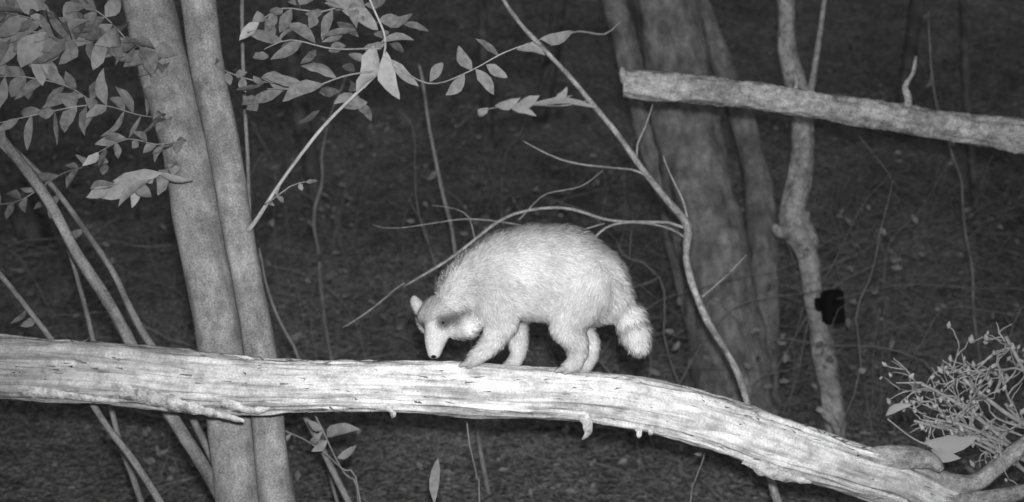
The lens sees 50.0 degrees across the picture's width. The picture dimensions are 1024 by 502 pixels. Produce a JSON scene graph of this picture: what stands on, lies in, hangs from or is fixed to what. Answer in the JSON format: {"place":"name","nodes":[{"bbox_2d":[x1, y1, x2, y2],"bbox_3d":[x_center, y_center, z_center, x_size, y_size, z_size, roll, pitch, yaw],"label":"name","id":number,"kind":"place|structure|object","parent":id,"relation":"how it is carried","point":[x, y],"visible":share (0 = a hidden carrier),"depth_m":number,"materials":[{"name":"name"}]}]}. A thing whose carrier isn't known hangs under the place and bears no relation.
{"place":"outdoors","nodes":[
{"label":"outdoors","id":0,"kind":"place"},
{"bbox_2d":[0,0,1023,501],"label":"hillside ground","id":1,"kind":"structure","parent":0,"point":[372,458],"depth_m":7.99,"materials":[{"name":"grey soil"}]},
{"bbox_2d":[0,103,47,255],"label":"background tree","id":2,"kind":"object","parent":1,"relation":"on","point":[23,226],"visible":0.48,"depth_m":7.92,"materials":[{"name":"black plant"}]},
{"bbox_2d":[0,268,159,501],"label":"leaning sapling","id":3,"kind":"object","parent":1,"relation":"on","point":[131,460],"visible":0.75,"depth_m":3.19,"materials":[{"name":"grey plant"}]},
{"bbox_2d":[34,202,146,501],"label":"leaning sapling","id":4,"kind":"object","parent":1,"relation":"on","point":[138,489],"visible":0.4,"depth_m":3.70,"materials":[{"name":"grey plant"}]},
{"bbox_2d":[0,123,213,493],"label":"leaning sapling","id":5,"kind":"object","parent":1,"relation":"on","point":[183,428],"visible":0.79,"depth_m":3.29,"materials":[{"name":"grey plant"}]},
{"bbox_2d":[24,155,210,458],"bbox_3d":[-1.151,0.503,3.512,1.415,2.186,0.073,2,8,12],"label":"leaning sapling","id":6,"kind":"object","parent":1,"relation":"on","point":[148,340],"visible":0.51,"depth_m":3.49,"materials":[{"name":"grey plant"}]},
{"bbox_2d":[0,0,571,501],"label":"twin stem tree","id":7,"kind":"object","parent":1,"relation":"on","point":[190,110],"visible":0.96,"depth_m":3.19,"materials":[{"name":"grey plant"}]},
{"bbox_2d":[242,0,352,501],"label":"thin sapling","id":8,"kind":"object","parent":1,"relation":"on","point":[334,474],"visible":0.45,"depth_m":3.59,"materials":[{"name":"grey plant"}]},
{"bbox_2d":[258,248,336,501],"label":"thin sapling","id":9,"kind":"object","parent":1,"relation":"on","point":[296,332],"visible":0.64,"depth_m":4.20,"materials":[{"name":"grey plant"}]},
{"bbox_2d":[277,0,333,234],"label":"background tree","id":10,"kind":"object","parent":1,"relation":"on","point":[305,138],"visible":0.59,"depth_m":7.99,"materials":[{"name":"black plant"}]},
{"bbox_2d":[285,430,363,501],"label":"seedling","id":11,"kind":"object","parent":1,"relation":"on","point":[314,439],"visible":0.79,"depth_m":3.50,"materials":[{"name":"grey plant"}]},
{"bbox_2d":[310,75,346,359],"bbox_3d":[-1.006,-0.057,6.015,0.205,1.802,0.246,0,8,0],"label":"thin sapling","id":12,"kind":"object","parent":1,"relation":"on","point":[317,225],"visible":0.81,"depth_m":6.01,"materials":[{"name":"grey plant"}]},
{"bbox_2d":[307,412,360,501],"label":"seedling","id":13,"kind":"object","parent":1,"relation":"on","point":[338,429],"visible":1,"depth_m":3.37,"materials":[{"name":"grey plant"}]},
{"bbox_2d":[429,459,439,501],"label":"seedling","id":14,"kind":"object","parent":1,"relation":"on","point":[434,480],"visible":1,"depth_m":3.28,"materials":[{"name":"grey plant"}]},
{"bbox_2d":[418,64,484,492],"bbox_3d":[-0.248,0.165,5.024,0.428,2.021,0.085,7,11,42],"label":"thin sapling","id":15,"kind":"object","parent":1,"relation":"on","point":[478,421],"visible":0.59,"depth_m":4.99,"materials":[{"name":"grey plant"}]},
{"bbox_2d":[462,418,477,501],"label":"seedling","id":16,"kind":"object","parent":1,"relation":"on","point":[465,420],"visible":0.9,"depth_m":3.49,"materials":[{"name":"grey plant"}]},
{"bbox_2d":[476,0,493,152],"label":"background tree","id":17,"kind":"object","parent":1,"relation":"on","point":[486,99],"visible":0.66,"depth_m":9.48,"materials":[{"name":"grey plant"}]},
{"bbox_2d":[0,333,1023,501],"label":"fallen log","id":18,"kind":"object","parent":1,"relation":"on","point":[232,387],"visible":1,"depth_m":2.96,"materials":[{"name":"grey wood"}]},
{"bbox_2d":[410,221,653,374],"bbox_3d":[0.056,0.129,3.006,0.674,0.426,0.266,0,8,0],"label":"raccoon","id":19,"kind":"object","parent":18,"relation":"on","point":[571,285],"visible":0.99,"depth_m":2.92,"materials":[{"name":"fur"}]},
{"bbox_2d":[0,0,1023,501],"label":"undergrowth","id":20,"kind":"object","parent":1,"relation":"on","point":[562,220],"visible":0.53,"depth_m":6.83,"materials":[{"name":"grey plant"}]},
{"bbox_2d":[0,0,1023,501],"bbox_3d":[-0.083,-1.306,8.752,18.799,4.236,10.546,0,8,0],"label":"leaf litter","id":21,"kind":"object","parent":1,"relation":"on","point":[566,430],"visible":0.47,"depth_m":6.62,"materials":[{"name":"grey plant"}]},
{"bbox_2d":[531,0,566,122],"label":"background tree","id":22,"kind":"object","parent":1,"relation":"on","point":[557,18],"visible":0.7,"depth_m":10.08,"materials":[{"name":"grey plant"}]},
{"bbox_2d":[346,0,785,501],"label":"climbing vine","id":23,"kind":"object","parent":1,"relation":"on","point":[525,104],"visible":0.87,"depth_m":3.89,"materials":[{"name":"plant"}]},
{"bbox_2d":[601,0,784,414],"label":"forest tree","id":24,"kind":"object","parent":1,"relation":"on","point":[687,143],"visible":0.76,"depth_m":5.99,"materials":[{"name":"grey plant"}]},
{"bbox_2d":[689,448,704,501],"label":"seedling","id":25,"kind":"object","parent":1,"relation":"on","point":[701,453],"visible":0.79,"depth_m":3.70,"materials":[{"name":"grey plant"}]},
{"bbox_2d":[771,0,846,438],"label":"slender tree","id":26,"kind":"object","parent":1,"relation":"on","point":[795,227],"visible":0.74,"depth_m":5.50,"materials":[{"name":"grey plant"}]},
{"bbox_2d":[804,288,844,324],"bbox_3d":[1.574,0.268,5.538,0.130,0.178,0.254,-3,8,-19],"label":"trail camera","id":27,"kind":"object","parent":26,"relation":"attached to","point":[827,303],"visible":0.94,"depth_m":5.44,"materials":[{"name":"black plastic"}]},
{"bbox_2d":[825,293,844,323],"bbox_3d":[1.599,0.284,5.437,0.090,0.148,0.012,-6,8,1],"label":"front door","id":28,"kind":"structure","parent":27,"relation":"in","point":[829,307],"depth_m":5.43,"materials":[{"name":"black plastic"}]},
{"bbox_2d":[832,299,840,305],"bbox_3d":[1.603,0.253,5.424,0.040,0.030,0.006,-6,8,1],"label":"lens window","id":29,"kind":"structure","parent":27,"relation":"in","point":[836,301],"depth_m":5.42,"materials":[{"name":"black glass"}]},
{"bbox_2d":[815,406,841,437],"bbox_3d":[1.515,0.949,5.215,0.158,0.429,0.061,4,9,24],"label":"broken snag","id":30,"kind":"object","parent":1,"relation":"on","point":[827,415],"visible":0.46,"depth_m":5.18,"materials":[{"name":"grey plant"}]},
{"bbox_2d":[893,0,923,142],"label":"background tree","id":31,"kind":"object","parent":1,"relation":"on","point":[914,19],"visible":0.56,"depth_m":9.45,"materials":[{"name":"grey plant"}]},
{"bbox_2d":[923,11,982,434],"bbox_3d":[2.276,-0.101,5.608,0.076,2.231,0.448,-8,11,-44],"label":"thin sapling","id":32,"kind":"object","parent":1,"relation":"on","point":[927,82],"visible":0.84,"depth_m":5.60,"materials":[{"name":"grey plant"}]},
{"bbox_2d":[884,314,1023,498],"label":"bare bush","id":33,"kind":"object","parent":1,"relation":"on","point":[947,446],"visible":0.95,"depth_m":3.32,"materials":[{"name":"grey plant"}]},
{"bbox_2d":[958,0,982,231],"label":"background tree","id":34,"kind":"object","parent":1,"relation":"on","point":[967,108],"visible":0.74,"depth_m":7.89,"materials":[{"name":"black plant"}]},
{"bbox_2d":[619,56,1023,154],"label":"broken limb","id":35,"kind":"object","parent":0,"point":[1002,133],"visible":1,"depth_m":3.86,"materials":[{"name":"grey plant"}]}
]}

